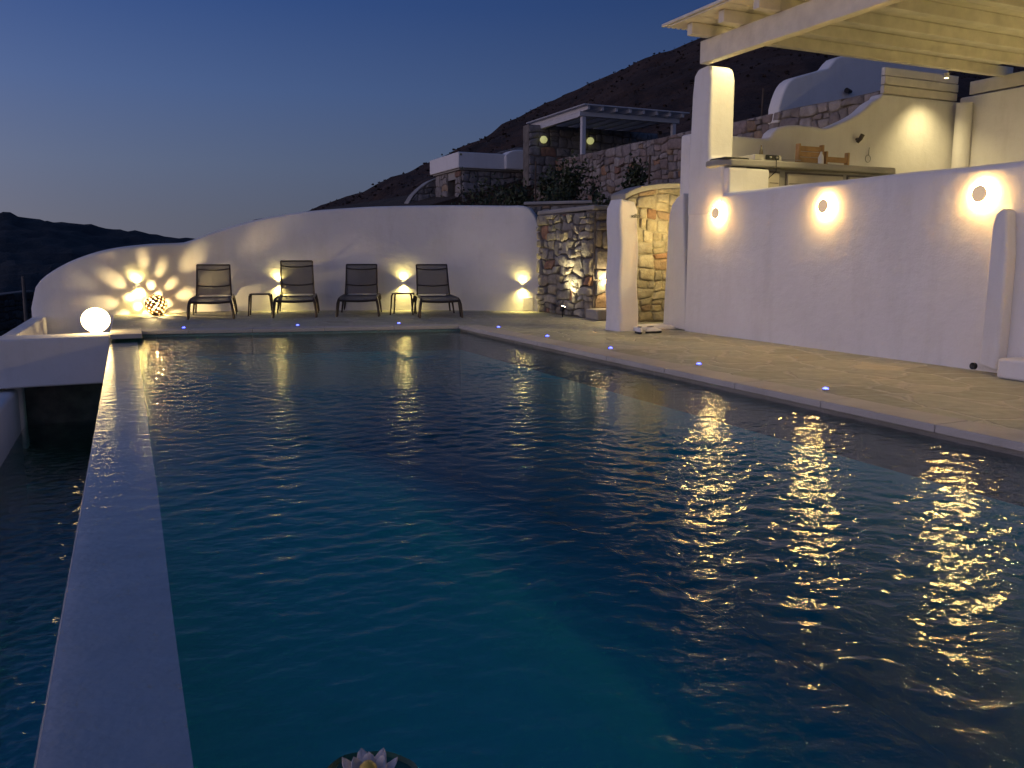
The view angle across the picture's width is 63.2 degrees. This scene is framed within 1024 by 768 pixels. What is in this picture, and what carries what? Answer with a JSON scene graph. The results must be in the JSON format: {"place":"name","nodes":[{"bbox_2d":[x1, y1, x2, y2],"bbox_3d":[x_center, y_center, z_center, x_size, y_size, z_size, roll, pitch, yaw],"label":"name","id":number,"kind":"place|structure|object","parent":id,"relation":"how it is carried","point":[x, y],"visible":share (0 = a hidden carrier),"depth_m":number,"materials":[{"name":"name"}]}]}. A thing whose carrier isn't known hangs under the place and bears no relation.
{"place":"outdoors","nodes":[
{"label":"outdoors","id":0,"kind":"place"},
{"bbox_2d":[0,212,193,292],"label":"hill","id":1,"kind":"structure","parent":0,"point":[34,252],"depth_m":251.74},
{"bbox_2d":[0,0,716,238],"label":"sky","id":2,"kind":"structure","parent":0,"point":[194,119],"materials":[{"name":"blue"}]},
{"bbox_2d":[255,179,534,219],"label":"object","id":3,"kind":"structure","parent":0,"point":[401,200],"depth_m":24.26,"materials":[{"name":"soil"}]},
{"bbox_2d":[404,178,435,203],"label":"wing wall","id":4,"kind":"structure","parent":3,"relation":"on","point":[425,190],"depth_m":25.89,"materials":[{"name":"stone"}]},
{"bbox_2d":[430,150,522,201],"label":"stone house","id":5,"kind":"structure","parent":3,"relation":"on","point":[447,171],"depth_m":23.95,"materials":[{"name":"white paint"}]},
{"bbox_2d":[495,147,522,153],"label":"wing wall","id":6,"kind":"structure","parent":3,"relation":"on","point":[516,148],"depth_m":28.48,"materials":[{"name":"stone"}]},
{"bbox_2d":[112,310,1023,505],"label":"deck","id":7,"kind":"structure","parent":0,"point":[989,398],"depth_m":8.05,"materials":[{"name":"stone"}]},
{"bbox_2d":[145,294,167,315],"bbox_3d":[-6.070,-1.351,14.193,0.359,0.355,0.360,0,9,0],"label":"perforated lamp","id":8,"kind":"object","parent":7,"relation":"on","point":[155,311],"visible":1,"depth_m":14.10,"materials":[{"name":"yellow metal"}]},
{"bbox_2d":[187,264,237,319],"bbox_3d":[-5.049,-1.580,14.033,0.727,0.861,1.818,-3,9,-16],"label":"sun lounger","id":9,"kind":"object","parent":7,"relation":"on","point":[213,279],"visible":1,"depth_m":14.44,"materials":[{"name":"black fabric"}]},
{"bbox_2d":[248,293,272,315],"bbox_3d":[-4.262,-1.349,14.122,0.415,0.373,0.355,-2,9,-11],"label":"side table","id":10,"kind":"object","parent":7,"relation":"on","point":[250,300],"visible":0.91,"depth_m":14.00,"materials":[{"name":"brown metal"}]},
{"bbox_2d":[31,205,539,333],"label":"curved wall","id":11,"kind":"structure","parent":7,"relation":"on","point":[487,254],"depth_m":15.20,"materials":[{"name":"white paint"}]},
{"bbox_2d":[523,298,532,309],"bbox_3d":[0.294,-1.463,15.197,0.190,0.230,0.030,2,9,13],"label":"access panel","id":12,"kind":"object","parent":11,"relation":"attached to","point":[527,303],"visible":1,"depth_m":15.18,"materials":[{"name":"white paint"}]},
{"bbox_2d":[272,260,319,317],"bbox_3d":[-3.729,-1.669,14.388,0.727,0.928,1.818,-2,9,-11],"label":"sun lounger","id":13,"kind":"object","parent":7,"relation":"on","point":[296,276],"visible":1,"depth_m":14.71,"materials":[{"name":"black fabric"}]},
{"bbox_2d":[336,264,381,316],"bbox_3d":[-2.667,-1.671,14.619,0.727,0.861,1.818,-1,9,-7],"label":"sun lounger","id":14,"kind":"object","parent":7,"relation":"on","point":[361,278],"visible":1,"depth_m":15.04,"materials":[{"name":"black fabric"}]},
{"bbox_2d":[390,292,416,314],"bbox_3d":[-1.876,-1.384,14.349,0.415,0.373,0.355,0,9,3],"label":"side table","id":15,"kind":"object","parent":7,"relation":"on","point":[395,293],"visible":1,"depth_m":14.21,"materials":[{"name":"brown metal"}]},
{"bbox_2d":[411,264,462,317],"bbox_3d":[-1.323,-1.631,14.361,0.727,0.861,1.818,-2,9,-11],"label":"sun lounger","id":16,"kind":"object","parent":7,"relation":"on","point":[432,278],"visible":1,"depth_m":14.78,"materials":[{"name":"brown metal"}]},
{"bbox_2d":[559,306,565,316],"bbox_3d":[0.838,-1.207,13.802,0.105,0.189,0.094,0,9,0],"label":"ground spotlight","id":17,"kind":"object","parent":7,"relation":"on","point":[562,308],"visible":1,"depth_m":13.76,"materials":[{"name":"black metal"}]},
{"bbox_2d":[115,329,1023,767],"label":"pool basin","id":18,"kind":"object","parent":7,"relation":"in","point":[507,607],"visible":0.98,"depth_m":5.65,"materials":[{"name":"liquid"}]},
{"bbox_2d":[0,383,102,483],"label":"basin","id":19,"kind":"object","parent":18,"relation":"attached to","point":[57,406],"visible":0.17,"depth_m":11.14,"materials":[{"name":"liquid"}]},
{"bbox_2d":[0,389,20,466],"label":"basin wall","id":20,"kind":"structure","parent":19,"relation":"on","point":[10,427],"depth_m":9.66,"materials":[{"name":"white paint"}]},
{"bbox_2d":[0,332,110,388],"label":"pool ledge","id":21,"kind":"object","parent":20,"relation":"on","point":[26,361],"visible":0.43,"depth_m":10.31,"materials":[{"name":"white paint"}]},
{"bbox_2d":[81,308,109,333],"bbox_3d":[-5.449,-0.832,10.890,0.344,0.332,0.343,0,9,0],"label":"globe lamp","id":22,"kind":"object","parent":21,"relation":"on","point":[95,320],"visible":1,"depth_m":10.78,"materials":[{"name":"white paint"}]},
{"bbox_2d":[2,316,47,448],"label":"parapet wall","id":23,"kind":"structure","parent":19,"relation":"on","point":[36,325],"depth_m":11.25,"materials":[{"name":"white paint"}]},
{"bbox_2d":[0,421,94,767],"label":"basin water","id":24,"kind":"structure","parent":19,"relation":"in","point":[38,524],"depth_m":7.63,"materials":[{"name":"blue liquid"}]},
{"bbox_2d":[36,342,193,767],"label":"overflow wall","id":25,"kind":"structure","parent":18,"relation":"attached to","point":[115,698],"depth_m":2.48,"materials":[{"name":"white paint"}]},
{"bbox_2d":[110,328,141,338],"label":"corner slab","id":26,"kind":"structure","parent":18,"relation":"on","point":[125,333],"depth_m":10.73,"materials":[{"name":"stone"}]},
{"bbox_2d":[33,331,1023,767],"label":"water","id":27,"kind":"structure","parent":18,"relation":"in","point":[275,339],"depth_m":7.93,"materials":[{"name":"blue liquid"}]},
{"bbox_2d":[327,747,417,767],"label":"floating lily","id":28,"kind":"object","parent":27,"relation":"on","point":[381,758],"visible":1,"depth_m":1.76,"materials":[{"name":"white plastic"}]},
{"bbox_2d":[141,324,1023,451],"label":"pool coping","id":29,"kind":"object","parent":18,"relation":"on","point":[1007,438],"visible":0.95,"depth_m":6.57,"materials":[{"name":"stone"}]},
{"bbox_2d":[536,205,608,317],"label":"stone wall","id":30,"kind":"structure","parent":7,"relation":"on","point":[565,270],"depth_m":13.97,"materials":[{"name":"grey stone"}]},
{"bbox_2d":[586,210,607,307],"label":"stone wall","id":31,"kind":"structure","parent":7,"relation":"on","point":[600,263],"depth_m":13.30,"materials":[{"name":"beige stone"}]},
{"bbox_2d":[605,199,640,330],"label":"gate pillar","id":32,"kind":"structure","parent":7,"relation":"on","point":[621,281],"depth_m":11.10,"materials":[{"name":"white paint"}]},
{"bbox_2d":[635,326,641,333],"bbox_3d":[1.657,-0.707,10.863,0.094,0.092,0.269,-1,9,-3],"label":"shoe","id":33,"kind":"object","parent":7,"relation":"on","point":[638,329],"visible":1,"depth_m":10.77,"materials":[{"name":"white fabric"}]},
{"bbox_2d":[645,326,661,333],"bbox_3d":[1.856,-0.714,10.907,0.269,0.092,0.094,-5,10,-30],"label":"shoe","id":34,"kind":"object","parent":7,"relation":"on","point":[650,329],"visible":1,"depth_m":10.86,"materials":[{"name":"white fabric"}]},
{"bbox_2d":[634,323,675,330],"bbox_3d":[1.915,-0.787,11.512,0.740,0.055,0.400,-4,10,-24],"label":"threshold step","id":35,"kind":"object","parent":7,"relation":"on","point":[661,326],"visible":0.4,"depth_m":11.42,"materials":[{"name":"white paint"}]},
{"bbox_2d":[663,193,688,329],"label":"gate wall","id":36,"kind":"structure","parent":7,"relation":"on","point":[675,295],"depth_m":11.31,"materials":[{"name":"white paint"}]},
{"bbox_2d":[685,161,1023,372],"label":"terrace wall","id":37,"kind":"structure","parent":7,"relation":"on","point":[893,266],"depth_m":8.42,"materials":[{"name":"white paint"}]},
{"bbox_2d":[712,204,724,222],"bbox_3d":[2.562,-2.136,10.396,0.068,0.236,0.236,-4,10,-24],"label":"wall lamp","id":38,"kind":"object","parent":37,"relation":"attached to","point":[718,213],"visible":1,"depth_m":10.35,"materials":[{"name":"white glass"}]},
{"bbox_2d":[817,195,834,216],"bbox_3d":[3.303,-1.883,8.800,0.068,0.236,0.236,-4,10,-24],"label":"wall lamp","id":39,"kind":"object","parent":37,"relation":"attached to","point":[826,206],"visible":1,"depth_m":8.76,"materials":[{"name":"white glass"}]},
{"bbox_2d":[970,180,995,207],"bbox_3d":[4.051,-1.643,7.188,0.068,0.236,0.236,-4,10,-24],"label":"wall lamp","id":40,"kind":"object","parent":37,"relation":"attached to","point":[982,193],"visible":1,"depth_m":7.15,"materials":[{"name":"white glass"}]},
{"bbox_2d":[969,209,1015,370],"bbox_3d":[4.125,-0.794,7.108,0.141,1.371,0.260,-5,10,-27],"label":"buttress","id":41,"kind":"object","parent":37,"relation":"attached to","point":[997,317],"visible":0.92,"depth_m":7.02,"materials":[{"name":"white paint"}]},
{"bbox_2d":[997,357,1023,380],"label":"block","id":42,"kind":"structure","parent":7,"relation":"on","point":[1010,368],"depth_m":6.77,"materials":[{"name":"white paint"}]},
{"bbox_2d":[310,38,1022,210],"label":"hillside","id":43,"kind":"structure","parent":0,"point":[747,103],"depth_m":84.58,"materials":[{"name":"brown soil"}]},
{"bbox_2d":[312,38,1023,209],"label":"hillside scrub","id":44,"kind":"object","parent":43,"relation":"on","point":[658,127],"visible":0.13,"depth_m":94.55,"materials":[{"name":"green plant"}]},
{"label":"upper ground","id":45,"kind":"structure","parent":0,"visible":0},
{"bbox_2d":[523,124,657,186],"bbox_3d":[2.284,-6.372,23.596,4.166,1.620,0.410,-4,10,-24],"label":"house","id":46,"kind":"structure","parent":45,"relation":"on","point":[560,140],"depth_m":22.91,"materials":[{"name":"stone"}]},
{"bbox_2d":[540,136,547,142],"bbox_3d":[0.861,-6.659,22.619,0.207,0.230,0.208,0,9,0],"label":"round lamp","id":47,"kind":"object","parent":46,"relation":"attached to","point":[543,139],"visible":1,"depth_m":22.55,"materials":[{"name":"yellow glass"}]},
{"bbox_2d":[587,137,593,144],"bbox_3d":[2.186,-6.798,23.212,0.207,0.230,0.207,0,9,0],"label":"round lamp","id":48,"kind":"object","parent":46,"relation":"attached to","point":[590,140],"visible":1,"depth_m":23.15,"materials":[{"name":"yellow glass"}]},
{"bbox_2d":[526,103,689,154],"bbox_3d":[2.495,-6.572,22.428,3.120,1.170,3.270,-4,10,-24],"label":"pergola","id":49,"kind":"object","parent":45,"relation":"on","point":[583,117],"visible":0.81,"depth_m":21.42,"materials":[{"name":"white wood"}]},
{"bbox_2d":[768,56,948,124],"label":"stepped wall","id":50,"kind":"structure","parent":45,"relation":"on","point":[832,79],"depth_m":15.54,"materials":[{"name":"white paint"}]},
{"bbox_2d":[844,88,851,93],"bbox_3d":[6.329,-5.503,15.630,0.216,0.100,0.104,-9,12,-44],"label":"security camera","id":51,"kind":"object","parent":50,"relation":"attached to","point":[848,90],"visible":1,"depth_m":15.57,"materials":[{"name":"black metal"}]},
{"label":"terrace floor","id":52,"kind":"structure","parent":0,"visible":0},
{"bbox_2d":[688,66,768,215],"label":"pergola column","id":53,"kind":"structure","parent":52,"relation":"on","point":[712,118],"depth_m":10.54,"materials":[{"name":"white paint"}]},
{"bbox_2d":[662,0,1023,94],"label":"pergola","id":54,"kind":"object","parent":53,"relation":"on","point":[983,37],"visible":0.99,"depth_m":10.16,"materials":[{"name":"beige paint"}]},
{"bbox_2d":[706,159,895,187],"bbox_3d":[3.689,-2.439,11.301,2.880,0.985,1.120,-4,10,-24],"label":"bar counter","id":55,"kind":"object","parent":52,"relation":"on","point":[786,173],"visible":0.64,"depth_m":10.75,"materials":[{"name":"beige concrete"}]},
{"bbox_2d":[710,157,748,160],"bbox_3d":[2.721,-2.813,10.417,0.360,0.022,0.320,-4,10,-24],"label":"griddle plate","id":56,"kind":"object","parent":55,"relation":"on","point":[728,158],"visible":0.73,"depth_m":10.28,"materials":[{"name":"black metal"}]},
{"bbox_2d":[738,154,781,160],"bbox_3d":[3.164,-2.867,10.596,0.440,0.075,0.372,-4,10,-24],"label":"cooking hob","id":57,"kind":"object","parent":55,"relation":"on","point":[764,157],"visible":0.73,"depth_m":10.45,"materials":[{"name":"metal"}]},
{"bbox_2d":[768,171,779,187],"bbox_3d":[3.336,-2.324,10.666,0.220,0.790,0.036,-4,10,-24],"label":"cabinet door","id":58,"kind":"structure","parent":55,"relation":"in","point":[774,180],"depth_m":10.61,"materials":[{"name":"white wood"}]},
{"bbox_2d":[785,172,842,185],"bbox_3d":[3.977,-2.369,10.956,0.990,0.790,0.036,-4,10,-24],"label":"cabinet door","id":59,"kind":"structure","parent":55,"relation":"in","point":[791,178],"depth_m":10.84,"materials":[{"name":"white wood"}]},
{"bbox_2d":[818,152,823,163],"bbox_3d":[4.128,-3.006,11.118,0.075,0.192,0.075,0,9,0],"label":"lotion bottle","id":60,"kind":"object","parent":55,"relation":"on","point":[820,158],"visible":0.77,"depth_m":11.09,"materials":[{"name":"white plastic"}]},
{"bbox_2d":[846,175,872,179],"bbox_3d":[4.771,-2.424,11.318,0.620,0.790,0.034,-4,10,-24],"label":"cabinet door","id":61,"kind":"structure","parent":55,"relation":"in","point":[848,177],"depth_m":11.18,"materials":[{"name":"white wood"}]},
{"bbox_2d":[795,143,824,162],"bbox_3d":[4.202,-2.892,11.336,0.460,0.770,0.500,-4,10,-24],"label":"slatted chair","id":62,"kind":"object","parent":52,"relation":"on","point":[803,156],"visible":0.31,"depth_m":11.46,"materials":[{"name":"brown wood"}]},
{"bbox_2d":[680,94,958,194],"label":"terrace back wall","id":63,"kind":"structure","parent":52,"relation":"on","point":[903,134],"depth_m":12.61,"materials":[{"name":"white paint"}]},
{"bbox_2d":[855,134,864,142],"bbox_3d":[5.170,-3.652,12.380,0.077,0.140,0.146,-7,11,-40],"label":"wall lamp","id":64,"kind":"object","parent":63,"relation":"attached to","point":[860,138],"visible":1,"depth_m":12.34,"materials":[{"name":"brown metal"}]},
{"bbox_2d":[880,67,958,101],"bbox_3d":[6.310,-4.621,12.848,1.603,0.378,0.082,-4,10,-24],"label":"louvre screen","id":65,"kind":"object","parent":63,"relation":"on","point":[912,83],"visible":1,"depth_m":12.79,"materials":[{"name":"beige paint"}]},
{"bbox_2d":[824,151,849,164],"bbox_3d":[4.648,-2.884,11.544,0.440,0.690,0.500,-4,10,-24],"label":"slatted chair","id":66,"kind":"object","parent":52,"relation":"on","point":[844,160],"visible":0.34,"depth_m":11.69,"materials":[{"name":"brown wood"}]},
{"bbox_2d":[951,102,972,167],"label":"corner column","id":67,"kind":"structure","parent":52,"relation":"on","point":[962,135],"depth_m":13.01,"materials":[{"name":"white paint"}]},
{"bbox_2d":[960,86,1023,166],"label":"terrace side wall","id":68,"kind":"structure","parent":52,"relation":"on","point":[997,132],"depth_m":12.67,"materials":[{"name":"white paint"}]},
{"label":"terrain","id":69,"kind":"structure","parent":0,"visible":0},
{"bbox_2d":[0,290,34,335],"bbox_3d":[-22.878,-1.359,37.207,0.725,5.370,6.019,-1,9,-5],"label":"glass railing","id":70,"kind":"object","parent":69,"relation":"on","point":[11,312],"depth_m":37.77,"materials":[{"name":"clear glass"}]},
{"bbox_2d":[21,276,27,321],"bbox_3d":[-15.179,-1.926,26.009,0.130,2.850,0.129,4,9,22],"label":"fence post","id":71,"kind":"object","parent":69,"relation":"on","point":[25,309],"visible":0.57,"depth_m":25.86,"materials":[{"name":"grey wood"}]},
{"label":"garden bed","id":72,"kind":"structure","parent":0,"visible":0},
{"bbox_2d":[440,153,533,205],"bbox_3d":[-0.453,-4.551,19.825,2.078,1.844,2.263,5,10,31],"label":"garden bush","id":73,"kind":"object","parent":72,"relation":"on","point":[482,193],"visible":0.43,"depth_m":19.90,"materials":[{"name":"green plant"}]},
{"bbox_2d":[490,169,538,206],"bbox_3d":[0.171,-4.223,19.050,1.138,1.326,1.175,-4,9,-22],"label":"garden bush","id":74,"kind":"object","parent":72,"relation":"on","point":[520,198],"visible":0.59,"depth_m":18.92,"materials":[{"name":"green plant"}]},
{"bbox_2d":[532,164,561,200],"bbox_3d":[0.766,-4.004,17.658,0.727,1.312,0.831,-3,9,-21],"label":"garden bush","id":75,"kind":"object","parent":72,"relation":"on","point":[546,180],"visible":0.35,"depth_m":17.52,"materials":[{"name":"green plant"}]},
{"bbox_2d":[539,174,572,200],"bbox_3d":[0.810,-3.515,15.819,0.690,0.915,0.827,3,9,19],"label":"garden bush","id":76,"kind":"object","parent":72,"relation":"on","point":[562,191],"visible":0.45,"depth_m":15.77,"materials":[{"name":"green plant"}]},
{"bbox_2d":[524,200,610,215],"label":"planter wall","id":77,"kind":"structure","parent":72,"relation":"on","point":[537,206],"depth_m":15.36,"materials":[{"name":"paint"}]},
{"bbox_2d":[549,150,595,200],"bbox_3d":[1.218,-3.977,16.855,0.956,1.502,0.822,0,9,0],"label":"garden bush","id":78,"kind":"object","parent":72,"relation":"on","point":[576,183],"visible":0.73,"depth_m":16.72,"materials":[{"name":"green plant"}]},
{"bbox_2d":[584,167,600,199],"bbox_3d":[1.727,-4.070,18.110,0.425,1.302,0.516,0,9,0],"label":"garden bush","id":79,"kind":"object","parent":72,"relation":"on","point":[592,191],"visible":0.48,"depth_m":18.05,"materials":[{"name":"green plant"}]},
{"bbox_2d":[588,188,609,204],"bbox_3d":[1.506,-3.042,14.132,0.556,0.571,0.502,0,9,0],"label":"garden bush","id":80,"kind":"object","parent":72,"relation":"on","point":[598,194],"visible":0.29,"depth_m":14.09,"materials":[{"name":"green plant"}]},
{"bbox_2d":[617,153,659,191],"bbox_3d":[2.281,-3.663,15.590,0.793,1.266,0.802,-6,11,-34],"label":"garden bush","id":81,"kind":"object","parent":72,"relation":"on","point":[634,174],"visible":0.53,"depth_m":15.48,"materials":[{"name":"green plant"}]},
{"bbox_2d":[648,155,650,184],"bbox_3d":[2.506,-3.759,15.205,0.045,0.810,0.040,0,9,0],"label":"garden stake","id":82,"kind":"object","parent":72,"relation":"on","point":[649,168],"visible":0.65,"depth_m":15.17,"materials":[{"name":"grey wood"}]},
{"bbox_2d":[533,91,905,201],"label":"retaining wall","id":83,"kind":"structure","parent":72,"relation":"on","point":[663,152],"depth_m":18.33,"materials":[{"name":"stone"}]},
{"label":"path","id":84,"kind":"structure","parent":0,"visible":0},
{"bbox_2d":[586,308,605,320],"bbox_3d":[1.642,-1.124,13.326,0.860,0.170,0.380,-4,10,-24],"label":"stone step","id":85,"kind":"object","parent":84,"relation":"on","point":[598,314],"visible":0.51,"depth_m":13.05,"materials":[{"name":"beige stone"}]},
{"bbox_2d":[611,183,679,321],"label":"stone wall","id":86,"kind":"structure","parent":84,"relation":"on","point":[653,203],"depth_m":12.59,"materials":[{"name":"beige stone"}]}
]}

